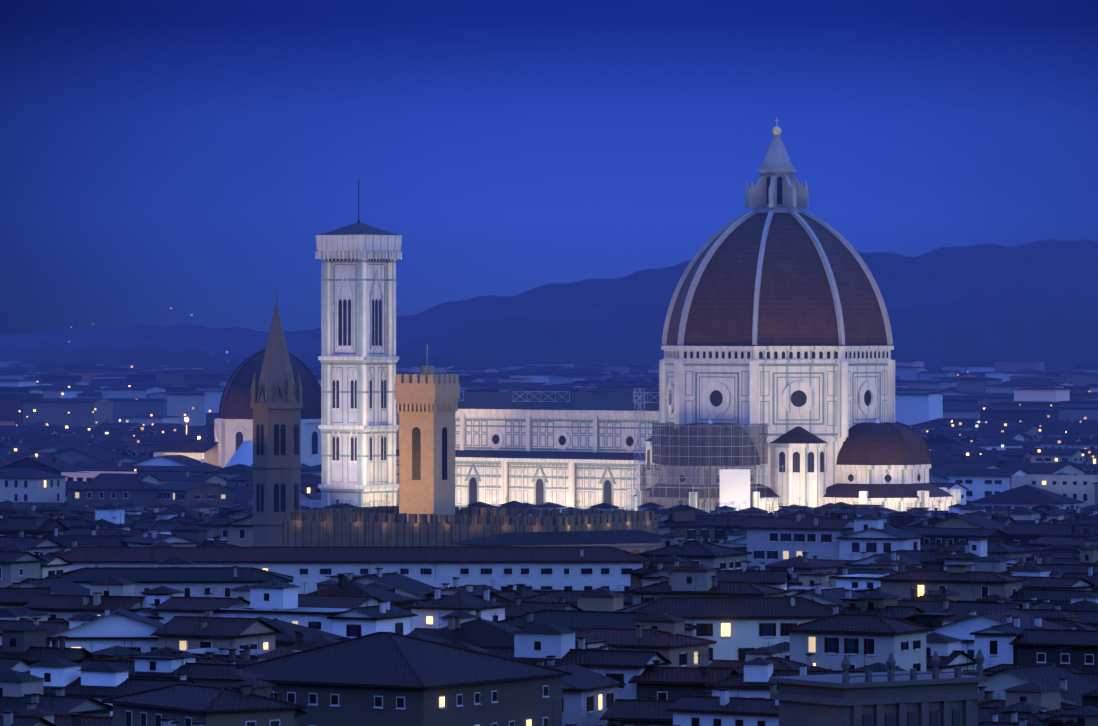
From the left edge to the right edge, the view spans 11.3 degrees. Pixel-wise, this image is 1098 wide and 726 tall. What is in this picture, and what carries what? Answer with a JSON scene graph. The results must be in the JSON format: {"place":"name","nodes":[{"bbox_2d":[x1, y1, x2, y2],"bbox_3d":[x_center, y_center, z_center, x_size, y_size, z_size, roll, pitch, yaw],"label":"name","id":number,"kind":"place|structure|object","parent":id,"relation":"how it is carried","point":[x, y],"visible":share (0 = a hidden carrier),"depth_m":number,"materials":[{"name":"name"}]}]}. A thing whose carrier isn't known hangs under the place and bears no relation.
{"place":"outdoors","nodes":[
{"label":"outdoors","id":0,"kind":"place"},
{"bbox_2d":[250,290,302,545],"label":"badia tower","id":1,"kind":"structure","parent":0,"point":[276,404],"depth_m":1072.33,"materials":[{"name":"stone"}]},
{"bbox_2d":[395,345,459,522],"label":"crenellated tower","id":2,"kind":"structure","parent":0,"point":[427,398],"depth_m":1042.17,"materials":[{"name":"brown stone"}]},
{"bbox_2d":[282,506,657,545],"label":"crenellated palace wall","id":3,"kind":"structure","parent":0,"point":[358,526],"depth_m":1013.84,"materials":[{"name":"stone"}]},
{"bbox_2d":[376,520,544,525],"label":"windows","id":4,"kind":"structure","parent":3,"relation":"attached to","point":[480,523],"depth_m":1036.28,"materials":[{"name":"black glass"}]},
{"bbox_2d":[0,354,1069,425],"bbox_3d":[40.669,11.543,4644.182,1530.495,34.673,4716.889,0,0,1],"label":"lit city walls","id":5,"kind":"structure","parent":0,"point":[11,406],"depth_m":2948.52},
{"bbox_2d":[0,502,1097,593],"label":"house walls","id":6,"kind":"structure","parent":0,"point":[834,549],"depth_m":1040.57,"materials":[{"name":"paint"}]},
{"bbox_2d":[0,501,1097,591],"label":"city roofs","id":7,"kind":"structure","parent":6,"relation":"on","point":[1060,551],"depth_m":1061.26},
{"bbox_2d":[0,492,1097,593],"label":"buildings","id":8,"kind":"structure","parent":6,"relation":"attached to","point":[871,547],"depth_m":1040.34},
{"bbox_2d":[0,243,1097,353],"bbox_3d":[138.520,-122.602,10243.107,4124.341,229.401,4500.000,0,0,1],"label":"hills","id":9,"kind":"structure","parent":0,"point":[543,310],"depth_m":9983.57,"materials":[{"name":"plant"}]},
{"bbox_2d":[0,312,1097,370],"bbox_3d":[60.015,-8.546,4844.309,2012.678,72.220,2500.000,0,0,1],"label":"hills","id":10,"kind":"structure","parent":0,"point":[1061,341],"depth_m":4524.32,"materials":[{"name":"blue"}]},
{"bbox_2d":[14,307,1093,470],"bbox_3d":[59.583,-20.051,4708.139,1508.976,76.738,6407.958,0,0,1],"label":"lamps","id":11,"kind":"object","parent":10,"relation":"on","point":[142,428],"visible":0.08,"depth_m":2028.18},
{"bbox_2d":[0,0,1097,334],"label":"sky","id":12,"kind":"structure","parent":0,"point":[189,157],"materials":[{"name":"blue"}]},
{"bbox_2d":[1,311,1097,367],"bbox_3d":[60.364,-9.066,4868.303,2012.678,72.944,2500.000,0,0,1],"label":"mountain range","id":13,"kind":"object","parent":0,"point":[985,337],"visible":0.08,"depth_m":4717.88,"materials":[{"name":"blue"}]},
{"bbox_2d":[12,311,1097,365],"bbox_3d":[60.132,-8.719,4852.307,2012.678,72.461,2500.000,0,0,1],"label":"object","id":14,"kind":"object","parent":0,"point":[905,351],"visible":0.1,"depth_m":4690.58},
{"bbox_2d":[13,290,1097,365],"bbox_3d":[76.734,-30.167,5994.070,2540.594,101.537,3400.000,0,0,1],"label":"hills","id":15,"kind":"structure","parent":0,"point":[518,339],"depth_m":5630.64,"materials":[{"name":"blue"}]},
{"bbox_2d":[14,289,1097,358],"bbox_3d":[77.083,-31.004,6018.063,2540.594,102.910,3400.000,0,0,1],"label":"mountain range","id":16,"kind":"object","parent":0,"point":[902,312],"visible":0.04,"depth_m":6115.10,"materials":[{"name":"blue"}]},
{"bbox_2d":[61,423,1052,480],"bbox_3d":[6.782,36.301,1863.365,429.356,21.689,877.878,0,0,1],"label":"lit building walls","id":17,"kind":"structure","parent":0,"point":[84,476],"depth_m":1533.39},
{"bbox_2d":[659,346,894,487],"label":"dome drum","id":18,"kind":"object","parent":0,"point":[830,395],"visible":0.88,"depth_m":1369.03,"materials":[{"name":"white stone"}]},
{"bbox_2d":[666,213,888,345],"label":"dome","id":19,"kind":"structure","parent":18,"relation":"on","point":[794,285],"depth_m":1375.30,"materials":[{"name":"red tile"}]},
{"bbox_2d":[745,134,807,212],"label":"dome lantern","id":20,"kind":"object","parent":19,"relation":"on","point":[777,187],"visible":0.92,"depth_m":1390.34,"materials":[{"name":"white stone"}]},
{"bbox_2d":[772,117,780,134],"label":"ball and cross","id":21,"kind":"object","parent":20,"relation":"on","point":[776,130],"visible":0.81,"depth_m":1392.90,"materials":[{"name":"gold metal"}]},
{"bbox_2d":[662,208,892,345],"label":"dome ribs","id":22,"kind":"object","parent":19,"relation":"attached to","point":[735,223],"visible":0.46,"depth_m":1382.87,"materials":[{"name":"white stone"}]},
{"bbox_2d":[707,419,879,423],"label":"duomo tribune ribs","id":23,"kind":"object","parent":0,"point":[710,421],"visible":0.4,"depth_m":1369.73,"materials":[{"name":"white stone"}]},
{"bbox_2d":[769,649,987,725],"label":"baroque church block","id":24,"kind":"structure","parent":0,"point":[913,697],"depth_m":564.53,"materials":[{"name":"beige stone"}]},
{"label":"ground","id":25,"kind":"structure","parent":0,"visible":0},
{"bbox_2d":[153,444,217,465],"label":"building wall","id":26,"kind":"structure","parent":25,"relation":"on","point":[210,456],"depth_m":1693.62,"materials":[{"name":"paint"}]},
{"bbox_2d":[152,441,217,452],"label":"roof","id":27,"kind":"structure","parent":26,"relation":"on","point":[184,447],"depth_m":1698.37,"materials":[{"name":"tile"}]},
{"bbox_2d":[184,417,188,433],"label":"sodium lamp","id":28,"kind":"object","parent":25,"relation":"on","point":[186,419],"visible":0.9,"depth_m":2046.68,"materials":[{"name":"yellow glass"}]},
{"bbox_2d":[225,441,252,466],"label":"wall","id":29,"kind":"structure","parent":25,"relation":"on","point":[243,454],"depth_m":1632.88,"materials":[{"name":"paint"}]},
{"bbox_2d":[214,418,320,467],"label":"chapel drum","id":30,"kind":"object","parent":25,"relation":"on","point":[231,436],"visible":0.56,"depth_m":1685.23,"materials":[{"name":"white stone"}]},
{"bbox_2d":[219,349,320,418],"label":"small dome","id":31,"kind":"structure","parent":30,"relation":"on","point":[235,401],"depth_m":1687.43,"materials":[{"name":"red tile"}]},
{"bbox_2d":[315,235,401,507],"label":"campanile","id":32,"kind":"structure","parent":25,"relation":"on","point":[358,358],"depth_m":1430.23,"materials":[{"name":"stone"}]},
{"bbox_2d":[320,178,396,234],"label":"bell tower roof","id":33,"kind":"structure","parent":32,"relation":"on","point":[358,228],"depth_m":1430.81,"materials":[{"name":"brown tile"}]},
{"bbox_2d":[68,546,815,725],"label":"buildings","id":34,"kind":"structure","parent":25,"relation":"on","point":[520,702],"depth_m":598.99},
{"bbox_2d":[45,540,847,689],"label":"large building roofs","id":35,"kind":"structure","parent":34,"relation":"on","point":[393,658],"depth_m":757.45,"materials":[{"name":"tile"}]},
{"bbox_2d":[69,538,848,725],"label":"windows","id":36,"kind":"structure","parent":34,"relation":"attached to","point":[767,629],"depth_m":753.75,"materials":[{"name":"black glass"}]},
{"bbox_2d":[396,456,645,510],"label":"duomo aisles","id":37,"kind":"object","parent":25,"relation":"on","point":[588,483],"visible":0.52,"depth_m":1411.80,"materials":[{"name":"white stone"}]},
{"bbox_2d":[396,408,658,452],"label":"nave upper wall","id":38,"kind":"structure","parent":25,"relation":"on","point":[594,431],"depth_m":1422.73,"materials":[{"name":"stone"}]},
{"bbox_2d":[396,392,658,459],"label":"nave roof","id":39,"kind":"structure","parent":38,"relation":"on","point":[578,401],"depth_m":1423.73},
{"bbox_2d":[458,390,658,402],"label":"duomo roof frames","id":40,"kind":"structure","parent":38,"relation":"on","point":[563,397],"depth_m":1427.37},
{"bbox_2d":[0,430,1095,508],"bbox_3d":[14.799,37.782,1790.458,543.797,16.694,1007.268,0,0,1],"label":"buildings","id":41,"kind":"structure","parent":25,"relation":"on","point":[318,491],"depth_m":1498.62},
{"bbox_2d":[0,556,1097,725],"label":"house walls","id":42,"kind":"structure","parent":25,"relation":"on","point":[286,599],"depth_m":694.13,"materials":[{"name":"paint"}]},
{"bbox_2d":[0,555,1097,725],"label":"city roofs","id":43,"kind":"object","parent":42,"relation":"on","point":[551,617],"visible":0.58,"depth_m":689.93,"materials":[{"name":"brown tile"}]},
{"bbox_2d":[0,548,1097,725],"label":"buildings","id":44,"kind":"structure","parent":42,"relation":"attached to","point":[851,645],"depth_m":682.51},
{"bbox_2d":[0,240,1097,350],"bbox_3d":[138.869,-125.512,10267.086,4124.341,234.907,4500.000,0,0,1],"label":"mountain range","id":45,"kind":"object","parent":25,"relation":"on","point":[882,277],"visible":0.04,"depth_m":10137.43,"materials":[{"name":"plant"}]},
{"bbox_2d":[0,352,1097,429],"bbox_3d":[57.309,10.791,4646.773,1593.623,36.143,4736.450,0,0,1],"label":"city walls","id":46,"kind":"structure","parent":25,"relation":"on","point":[912,409],"depth_m":2539.25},
{"bbox_2d":[0,352,1097,426],"bbox_3d":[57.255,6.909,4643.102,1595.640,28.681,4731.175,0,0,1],"label":"city roofs","id":47,"kind":"structure","parent":46,"relation":"on","point":[947,406],"depth_m":2958.17,"materials":[{"name":"blue"}]},
{"bbox_2d":[0,419,1097,512],"bbox_3d":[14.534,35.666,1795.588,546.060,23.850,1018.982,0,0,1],"label":"house walls","id":48,"kind":"structure","parent":25,"relation":"on","point":[37,491],"depth_m":1505.86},
{"bbox_2d":[0,418,1097,512],"bbox_3d":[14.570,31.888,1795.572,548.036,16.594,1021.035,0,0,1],"label":"city roofs","id":49,"kind":"structure","parent":48,"relation":"on","point":[945,462],"depth_m":1691.00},
{"bbox_2d":[456,541,687,553],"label":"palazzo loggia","id":50,"kind":"object","parent":25,"relation":"on","point":[637,547],"depth_m":993.12,"materials":[{"name":"stone"}]},
{"bbox_2d":[454,530,687,545],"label":"building roof","id":51,"kind":"structure","parent":50,"relation":"on","point":[572,537],"depth_m":990.89,"materials":[{"name":"tile"}]},
{"bbox_2d":[629,388,783,509],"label":"duomo scaffold bars","id":52,"kind":"object","parent":25,"relation":"on","point":[688,446],"visible":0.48,"depth_m":1363.59,"materials":[{"name":"grey metal"}]},
{"bbox_2d":[640,422,767,512],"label":"scaffold sheeting","id":53,"kind":"object","parent":52,"relation":"attached to","point":[672,439],"visible":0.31,"depth_m":1356.46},
{"bbox_2d":[720,469,749,510],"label":"scaffold sheeting","id":54,"kind":"object","parent":52,"relation":"attached to","point":[734,487],"visible":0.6,"depth_m":1351.30,"materials":[{"name":"white fabric"}]},
{"bbox_2d":[627,441,960,513],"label":"apse walls","id":55,"kind":"structure","parent":25,"relation":"on","point":[803,470],"depth_m":1362.64,"materials":[{"name":"white stone"}]},
{"bbox_2d":[634,422,951,497],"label":"apse roofs","id":56,"kind":"structure","parent":55,"relation":"on","point":[880,443],"depth_m":1365.89,"materials":[{"name":"brown tile"}]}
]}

